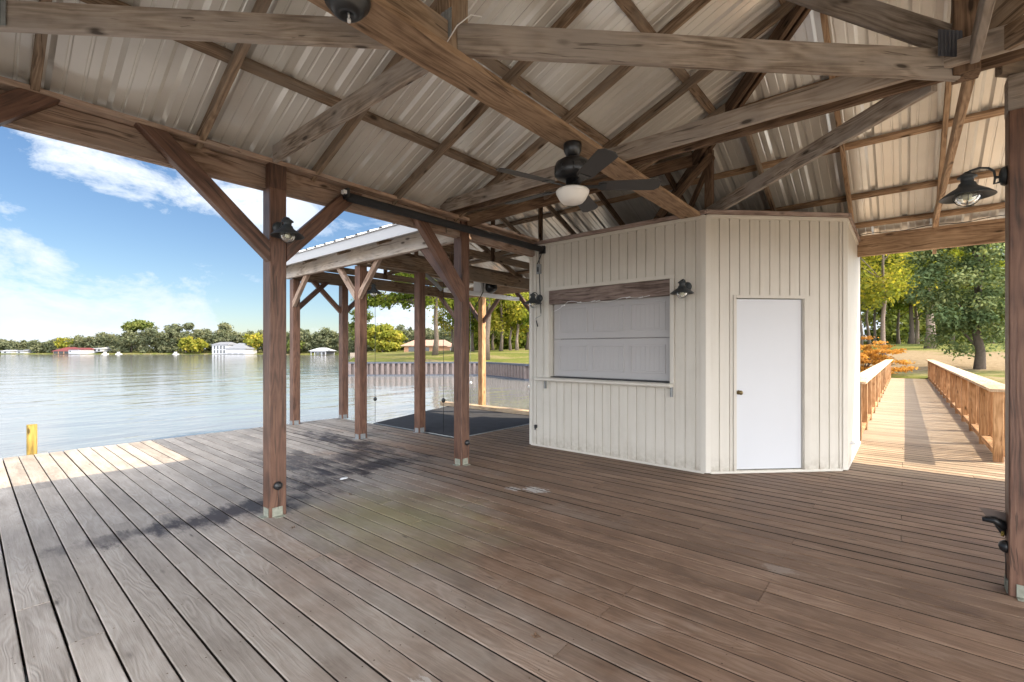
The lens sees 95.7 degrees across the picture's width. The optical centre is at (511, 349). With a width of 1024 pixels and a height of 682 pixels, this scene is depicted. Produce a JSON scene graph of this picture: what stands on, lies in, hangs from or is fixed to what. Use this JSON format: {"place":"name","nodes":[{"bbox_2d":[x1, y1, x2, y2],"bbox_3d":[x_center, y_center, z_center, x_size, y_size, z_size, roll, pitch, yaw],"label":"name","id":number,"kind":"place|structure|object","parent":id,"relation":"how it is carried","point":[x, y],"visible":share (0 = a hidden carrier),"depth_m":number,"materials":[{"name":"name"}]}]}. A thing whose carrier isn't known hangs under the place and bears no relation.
{"place":"outdoors","nodes":[
{"label":"outdoors","id":0,"kind":"place"},
{"bbox_2d":[0,350,370,354],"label":"bank","id":1,"kind":"structure","parent":0,"point":[258,352],"depth_m":209.36,"materials":[{"name":"green plant"}]},
{"bbox_2d":[1,350,17,352],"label":"house","id":2,"kind":"structure","parent":1,"relation":"on","point":[8,351],"depth_m":209.63,"materials":[{"name":"white paint"}]},
{"bbox_2d":[16,349,37,352],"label":"house","id":3,"kind":"structure","parent":1,"relation":"on","point":[24,351],"depth_m":209.90,"materials":[{"name":"white paint"}]},
{"bbox_2d":[53,337,74,347],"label":"tree","id":4,"kind":"object","parent":1,"relation":"on","point":[60,343],"visible":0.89,"depth_m":211.13,"materials":[{"name":"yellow plant"}]},
{"bbox_2d":[53,347,76,353],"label":"boathouse","id":5,"kind":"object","parent":1,"relation":"on","point":[62,351],"visible":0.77,"depth_m":206.18,"materials":[{"name":"brick"}]},
{"bbox_2d":[67,348,97,353],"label":"boathouse","id":6,"kind":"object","parent":1,"relation":"on","point":[81,351],"visible":0.94,"depth_m":205.48,"materials":[{"name":"white paint"}]},
{"bbox_2d":[94,347,116,351],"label":"house","id":7,"kind":"structure","parent":1,"relation":"on","point":[102,349],"depth_m":211.78,"materials":[{"name":"white paint"}]},
{"bbox_2d":[120,319,135,351],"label":"pine tree","id":8,"kind":"object","parent":1,"relation":"on","point":[127,325],"visible":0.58,"depth_m":216.62,"materials":[{"name":"green plant"}]},
{"bbox_2d":[131,319,154,331],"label":"pine tree","id":9,"kind":"object","parent":1,"relation":"on","point":[140,325],"visible":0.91,"depth_m":217.22,"materials":[{"name":"green plant"}]},
{"bbox_2d":[163,323,185,351],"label":"tree","id":10,"kind":"object","parent":1,"relation":"on","point":[174,327],"visible":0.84,"depth_m":216.92,"materials":[{"name":"green plant"}]},
{"bbox_2d":[177,335,193,352],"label":"tree","id":11,"kind":"object","parent":1,"relation":"on","point":[184,343],"visible":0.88,"depth_m":207.97,"materials":[{"name":"yellow plant"}]},
{"bbox_2d":[181,322,194,331],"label":"tree","id":12,"kind":"object","parent":1,"relation":"on","point":[189,326],"visible":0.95,"depth_m":218.48,"materials":[{"name":"green plant"}]},
{"bbox_2d":[190,338,209,352],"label":"tree","id":13,"kind":"object","parent":1,"relation":"on","point":[197,345],"visible":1,"depth_m":207.38,"materials":[{"name":"yellow plant"}]},
{"bbox_2d":[211,342,236,353],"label":"boathouse","id":14,"kind":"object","parent":1,"relation":"on","point":[219,348],"visible":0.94,"depth_m":204.00,"materials":[{"name":"white paint"}]},
{"bbox_2d":[217,322,233,341],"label":"pine tree","id":15,"kind":"object","parent":1,"relation":"on","point":[224,326],"visible":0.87,"depth_m":218.76,"materials":[{"name":"green plant"}]},
{"bbox_2d":[0,323,453,353],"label":"woods","id":16,"kind":"object","parent":1,"relation":"on","point":[150,339],"visible":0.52,"depth_m":212.21,"materials":[{"name":"green plant"}]},
{"bbox_2d":[225,343,257,353],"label":"boathouse","id":17,"kind":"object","parent":1,"relation":"on","point":[241,348],"visible":0.96,"depth_m":201.62,"materials":[{"name":"white paint"}]},
{"bbox_2d":[242,332,262,350],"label":"tree","id":18,"kind":"object","parent":1,"relation":"on","point":[255,340],"visible":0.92,"depth_m":207.18,"materials":[{"name":"yellow plant"}]},
{"bbox_2d":[286,339,304,351],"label":"tree","id":19,"kind":"object","parent":1,"relation":"on","point":[288,345],"visible":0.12,"depth_m":187.01,"materials":[{"name":"green plant"}]},
{"bbox_2d":[348,309,375,340],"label":"pine tree","id":20,"kind":"object","parent":1,"relation":"on","point":[352,324],"visible":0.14,"depth_m":163.41,"materials":[{"name":"green plant"}]},
{"bbox_2d":[0,354,902,681],"bbox_3d":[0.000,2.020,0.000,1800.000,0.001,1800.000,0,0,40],"label":"water","id":21,"kind":"structure","parent":0,"point":[64,402],"depth_m":20.46,"materials":[{"name":"grey liquid"}]},
{"bbox_2d":[26,424,36,454],"bbox_3d":[-6.633,2.228,6.403,0.100,2.385,0.100,0,0,40],"label":"mooring piling","id":22,"kind":"object","parent":21,"relation":"in","point":[31,439],"visible":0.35,"depth_m":6.37,"materials":[{"name":"yellow wood"}]},
{"bbox_2d":[309,348,335,354],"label":"boathouse","id":23,"kind":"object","parent":21,"relation":"on","point":[323,351],"visible":1,"depth_m":173.47,"materials":[{"name":"white paint"}]},
{"bbox_2d":[348,362,528,379],"bbox_3d":[1.696,1.635,32.210,30.992,1.370,5.608,0,0,24],"label":"bulkhead","id":24,"kind":"object","parent":21,"relation":"in","point":[518,371],"visible":0.27,"depth_m":36.12,"materials":[{"name":"plastic"}]},
{"bbox_2d":[0,403,1023,681],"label":"deck","id":25,"kind":"structure","parent":21,"relation":"in","point":[398,555],"depth_m":3.04,"materials":[{"name":"brown wood"}]},
{"bbox_2d":[373,406,528,438],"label":"lift platform","id":26,"kind":"structure","parent":25,"relation":"on","point":[482,421],"depth_m":9.27,"materials":[{"name":"grey carpet"}]},
{"bbox_2d":[441,282,444,431],"bbox_3d":[-1.179,0.045,7.970,0.066,2.750,0.068,0,0,40],"label":"lift cable","id":27,"kind":"object","parent":26,"relation":"on","point":[443,400],"visible":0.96,"depth_m":7.97,"materials":[{"name":"black paint"}]},
{"bbox_2d":[469,295,471,408],"bbox_3d":[-1.000,0.045,11.199,0.066,2.750,0.068,0,0,40],"label":"lift cable","id":28,"kind":"object","parent":26,"relation":"on","point":[470,382],"visible":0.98,"depth_m":11.20,"materials":[{"name":"metal"}]},
{"bbox_2d":[440,401,528,414],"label":"slip edge beam","id":29,"kind":"structure","parent":26,"relation":"on","point":[501,409],"depth_m":10.84,"materials":[{"name":"wood"}]},
{"bbox_2d":[286,151,698,439],"bbox_3d":[-0.321,-0.027,8.311,7.268,5.294,4.984,0,0,40],"label":"boat slip shelter","id":30,"kind":"object","parent":25,"relation":"on","point":[393,248],"visible":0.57,"depth_m":7.99,"materials":[{"name":"beige paint"}]},
{"bbox_2d":[367,283,381,296],"bbox_3d":[-2.285,-0.986,7.607,0.260,0.230,0.295,0,0,40],"label":"wall lamp","id":31,"kind":"object","parent":30,"relation":"attached to","point":[373,291],"visible":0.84,"depth_m":7.58,"materials":[{"name":"metal"}]},
{"bbox_2d":[425,274,442,290],"bbox_3d":[-1.403,-1.211,8.267,0.073,0.282,0.477,0,0,31],"label":"cable conduit","id":32,"kind":"object","parent":30,"relation":"attached to","point":[434,282],"visible":0.91,"depth_m":8.25,"materials":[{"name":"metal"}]},
{"bbox_2d":[444,282,518,318],"bbox_3d":[-0.501,-1.033,9.630,0.389,0.830,2.150,0,0,40],"label":"lift motor","id":33,"kind":"object","parent":30,"relation":"attached to","point":[481,289],"visible":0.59,"depth_m":9.52,"materials":[{"name":"metal"}]},
{"bbox_2d":[0,0,1023,601],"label":"pavilion","id":34,"kind":"structure","parent":25,"relation":"on","point":[890,118],"depth_m":3.66,"materials":[{"name":"brown wood"}]},
{"bbox_2d":[274,481,282,500],"bbox_3d":[-1.984,1.240,3.941,0.037,0.236,0.072,0,0,40],"label":"post light","id":35,"kind":"object","parent":34,"relation":"on","point":[278,485],"visible":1,"depth_m":3.93,"materials":[{"name":"black paint"}]},
{"bbox_2d":[270,217,304,242],"bbox_3d":[-1.879,-1.001,3.865,0.295,0.230,0.260,0,0,40],"label":"wall lamp","id":36,"kind":"object","parent":34,"relation":"attached to","point":[284,231],"visible":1,"depth_m":3.83,"materials":[{"name":"metal"}]},
{"bbox_2d":[324,0,370,23],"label":"lamp","id":37,"kind":"object","parent":34,"relation":"attached to","point":[350,11],"visible":1,"depth_m":2.00,"materials":[{"name":"black metal"}]},
{"bbox_2d":[341,187,545,263],"bbox_3d":[-0.584,-1.385,5.562,0.120,0.279,3.175,0,0,40],"label":"rolled sun shade","id":38,"kind":"object","parent":34,"relation":"attached to","point":[347,195],"visible":1,"depth_m":5.15,"materials":[{"name":"black fabric"}]},
{"bbox_2d":[447,14,481,41],"bbox_3d":[-0.243,-1.658,2.385,0.182,0.159,0.027,0,0,-12],"label":"wire loop","id":39,"kind":"object","parent":34,"relation":"on","point":[461,22],"visible":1,"depth_m":2.38,"materials":[{"name":"white plastic"}]},
{"bbox_2d":[496,140,660,211],"bbox_3d":[0.413,-1.310,3.490,1.179,0.450,1.239,0,0,40],"label":"ceiling fan","id":40,"kind":"object","parent":34,"relation":"hanging from","point":[573,169],"visible":1,"depth_m":3.38,"materials":[{"name":"black paint"}]},
{"bbox_2d":[859,215,1004,235],"bbox_3d":[6.085,-1.640,5.638,3.001,0.055,0.010,0,0,40],"label":"cable","id":41,"kind":"object","parent":34,"relation":"attached to","point":[939,224],"visible":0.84,"depth_m":6.05,"materials":[{"name":"black paint"}]},
{"bbox_2d":[939,166,1007,206],"bbox_3d":[2.813,-0.996,2.840,0.295,0.230,0.260,0,0,40],"label":"wall lamp","id":42,"kind":"object","parent":34,"relation":"attached to","point":[968,190],"visible":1,"depth_m":2.81,"materials":[{"name":"metal"}]},
{"bbox_2d":[979,507,1006,536],"bbox_3d":[2.895,1.036,2.782,0.126,0.150,0.068,0,0,40],"label":"hose bracket","id":43,"kind":"object","parent":34,"relation":"attached to","point":[997,519],"visible":0.94,"depth_m":2.77,"materials":[{"name":"black metal"}]},
{"bbox_2d":[998,540,1007,577],"bbox_3d":[2.889,1.237,2.730,0.037,0.236,0.072,0,0,40],"label":"post light","id":44,"kind":"object","parent":34,"relation":"attached to","point":[1003,545],"visible":1,"depth_m":2.71,"materials":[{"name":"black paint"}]},
{"bbox_2d":[529,209,860,473],"bbox_3d":[2.764,-0.087,6.950,3.835,3.009,3.520,0,0,40],"label":"hut","id":45,"kind":"object","parent":25,"relation":"on","point":[744,357],"visible":0.96,"depth_m":5.42,"materials":[{"name":"white wood"}]},
{"bbox_2d":[524,292,542,307],"bbox_3d":[0.311,-0.721,6.697,0.260,0.230,0.295,0,0,40],"label":"wall lamp","id":46,"kind":"object","parent":45,"relation":"attached to","point":[532,301],"visible":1,"depth_m":6.65,"materials":[{"name":"metal"}]},
{"bbox_2d":[535,254,540,326],"bbox_3d":[0.387,-0.884,6.798,0.108,1.093,0.027,0,0,40],"label":"shade crank","id":47,"kind":"object","parent":45,"relation":"attached to","point":[540,294],"visible":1,"depth_m":6.78,"materials":[{"name":"black paint"}]},
{"bbox_2d":[536,264,540,273],"bbox_3d":[0.390,-1.180,6.790,0.070,0.140,0.049,0,0,40],"label":"switch box","id":48,"kind":"object","parent":45,"relation":"attached to","point":[538,268],"visible":1,"depth_m":6.77,"materials":[{"name":"metal"}]},
{"bbox_2d":[553,296,646,311],"bbox_3d":[1.144,-0.609,6.172,1.451,0.135,0.017,0,0,40],"label":"string light","id":49,"kind":"object","parent":45,"relation":"hanging from","point":[600,301],"visible":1,"depth_m":6.16,"materials":[{"name":"white plastic"}]},
{"bbox_2d":[545,274,674,382],"label":"window frame","id":50,"kind":"structure","parent":45,"relation":"in","point":[549,314],"depth_m":6.43,"materials":[{"name":"beige paint"}]},
{"bbox_2d":[670,279,693,297],"bbox_3d":[1.952,-0.701,5.307,0.260,0.230,0.295,0,0,40],"label":"wall lamp","id":51,"kind":"object","parent":45,"relation":"attached to","point":[683,289],"visible":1,"depth_m":5.26,"materials":[{"name":"metal"}]},
{"bbox_2d":[737,299,800,468],"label":"door","id":52,"kind":"structure","parent":45,"relation":"in","point":[768,330],"depth_m":5.36,"materials":[{"name":"white paint"}]},
{"bbox_2d":[0,126,1003,348],"label":"sky","id":53,"kind":"structure","parent":0,"point":[92,241],"materials":[{"name":"blue"}]},
{"bbox_2d":[348,343,1004,383],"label":"lawn","id":54,"kind":"structure","parent":0,"point":[919,356],"depth_m":39.07,"materials":[{"name":"green plant"}]},
{"bbox_2d":[367,323,407,351],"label":"tree","id":55,"kind":"object","parent":54,"relation":"on","point":[386,332],"visible":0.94,"depth_m":146.74,"materials":[{"name":"yellow plant"}]},
{"bbox_2d":[351,272,469,355],"bbox_3d":[-8.582,-8.023,50.135,13.757,17.509,12.367,0,0,40],"label":"oak tree","id":56,"kind":"object","parent":54,"relation":"on","point":[392,298],"visible":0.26,"depth_m":49.73,"materials":[{"name":"green plant"}]},
{"bbox_2d":[401,340,451,351],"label":"lake house","id":57,"kind":"structure","parent":54,"relation":"on","point":[408,346],"depth_m":135.00,"materials":[{"name":"brick"}]},
{"bbox_2d":[428,296,477,351],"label":"tree","id":58,"kind":"object","parent":54,"relation":"on","point":[440,322],"visible":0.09,"depth_m":77.63,"materials":[{"name":"green plant"}]},
{"bbox_2d":[440,297,477,350],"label":"tree","id":59,"kind":"object","parent":54,"relation":"on","point":[474,324],"visible":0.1,"depth_m":72.55,"materials":[{"name":"green plant"}]},
{"bbox_2d":[445,297,492,359],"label":"oak tree","id":60,"kind":"object","parent":54,"relation":"on","point":[488,321],"visible":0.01,"depth_m":39.83,"materials":[{"name":"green plant"}]},
{"bbox_2d":[469,294,513,349],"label":"tree","id":61,"kind":"object","parent":54,"relation":"on","point":[494,333],"visible":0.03,"depth_m":88.00,"materials":[{"name":"green plant"}]},
{"bbox_2d":[469,300,526,349],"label":"woodland behind lawn","id":62,"kind":"object","parent":54,"relation":"on","point":[521,342],"visible":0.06,"depth_m":93.22,"materials":[{"name":"green plant"}]},
{"bbox_2d":[469,292,528,350],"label":"tree","id":63,"kind":"object","parent":54,"relation":"on","point":[512,317],"visible":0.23,"depth_m":61.02,"materials":[{"name":"green plant"}]},
{"bbox_2d":[496,293,528,349],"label":"tree","id":64,"kind":"object","parent":54,"relation":"on","point":[519,323],"visible":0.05,"depth_m":65.66,"materials":[{"name":"green plant"}]},
{"bbox_2d":[498,292,528,349],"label":"tree","id":65,"kind":"object","parent":54,"relation":"on","point":[510,336],"visible":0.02,"depth_m":69.82,"materials":[{"name":"green plant"}]},
{"bbox_2d":[499,322,528,349],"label":"tree","id":66,"kind":"object","parent":54,"relation":"on","point":[526,336],"visible":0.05,"depth_m":71.70,"materials":[{"name":"green plant"}]},
{"bbox_2d":[865,268,900,343],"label":"tree","id":67,"kind":"object","parent":54,"relation":"on","point":[874,322],"visible":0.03,"depth_m":69.92,"materials":[{"name":"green plant"}]},
{"bbox_2d":[861,256,905,346],"bbox_3d":[42.482,-8.090,55.373,9.577,15.737,9.565,0,0,40],"label":"tree","id":68,"kind":"object","parent":54,"relation":"on","point":[867,327],"visible":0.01,"depth_m":55.77,"materials":[{"name":"green plant"}]},
{"bbox_2d":[860,254,912,344],"bbox_3d":[39.182,-7.491,52.227,9.524,14.934,8.806,0,0,40],"label":"tree","id":69,"kind":"object","parent":54,"relation":"on","point":[861,332],"visible":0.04,"depth_m":50.35,"materials":[{"name":"green plant"}]},
{"bbox_2d":[860,336,920,373],"bbox_3d":[18.822,0.550,24.919,4.586,2.626,4.518,0,0,-4],"label":"orange shrub","id":70,"kind":"object","parent":54,"relation":"on","point":[875,356],"visible":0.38,"depth_m":24.01,"materials":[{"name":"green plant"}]},
{"bbox_2d":[866,293,924,343],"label":"tree","id":71,"kind":"object","parent":54,"relation":"on","point":[899,315],"visible":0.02,"depth_m":74.91,"materials":[{"name":"green plant"}]},
{"bbox_2d":[860,249,960,355],"bbox_3d":[30.701,-6.424,37.994,8.902,14.168,9.594,0,0,40],"label":"tree","id":72,"kind":"object","parent":54,"relation":"on","point":[890,288],"visible":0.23,"depth_m":37.68,"materials":[{"name":"green plant"}]},
{"bbox_2d":[895,252,943,343],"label":"tree","id":73,"kind":"object","parent":54,"relation":"on","point":[916,328],"visible":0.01,"depth_m":67.80,"materials":[{"name":"green plant"}]},
{"bbox_2d":[886,251,954,343],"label":"tree","id":74,"kind":"object","parent":54,"relation":"on","point":[903,307],"visible":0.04,"depth_m":65.77,"materials":[{"name":"green plant"}]},
{"bbox_2d":[860,359,1004,462],"bbox_3d":[12.679,1.102,14.694,1.790,1.236,22.374,0,0,40],"label":"footbridge","id":75,"kind":"object","parent":54,"relation":"on","point":[943,404],"visible":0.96,"depth_m":8.92,"materials":[{"name":"brown wood"}]},
{"bbox_2d":[860,272,1004,343],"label":"woodland behind bridge","id":76,"kind":"object","parent":54,"relation":"on","point":[890,326],"visible":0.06,"depth_m":87.41,"materials":[{"name":"green plant"}]},
{"bbox_2d":[873,247,995,348],"bbox_3d":[43.461,-8.980,47.542,10.374,17.888,11.806,0,0,-12],"label":"tree","id":77,"kind":"object","parent":54,"relation":"on","point":[960,254],"visible":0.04,"depth_m":47.72,"materials":[{"name":"green plant"}]},
{"bbox_2d":[898,242,1004,368],"bbox_3d":[26.750,-5.124,26.477,7.475,13.738,6.855,0,0,40],"label":"broadleaf tree","id":78,"kind":"object","parent":54,"relation":"on","point":[981,307],"visible":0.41,"depth_m":26.40,"materials":[{"name":"green broad leaves"},{"name":"dark bark"}]},
{"bbox_2d":[900,249,1004,343],"bbox_3d":[58.441,-8.346,62.079,10.996,15.427,10.576,0,0,-21],"label":"tree","id":79,"kind":"object","parent":54,"relation":"on","point":[936,298],"visible":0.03,"depth_m":61.84,"materials":[{"name":"green plant"}]},
{"bbox_2d":[946,244,1004,343],"bbox_3d":[62.176,-8.414,59.906,10.865,15.778,11.848,0,0,24],"label":"tree","id":80,"kind":"object","parent":54,"relation":"on","point":[1001,264],"visible":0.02,"depth_m":57.56,"materials":[{"name":"green plant"}]}
]}

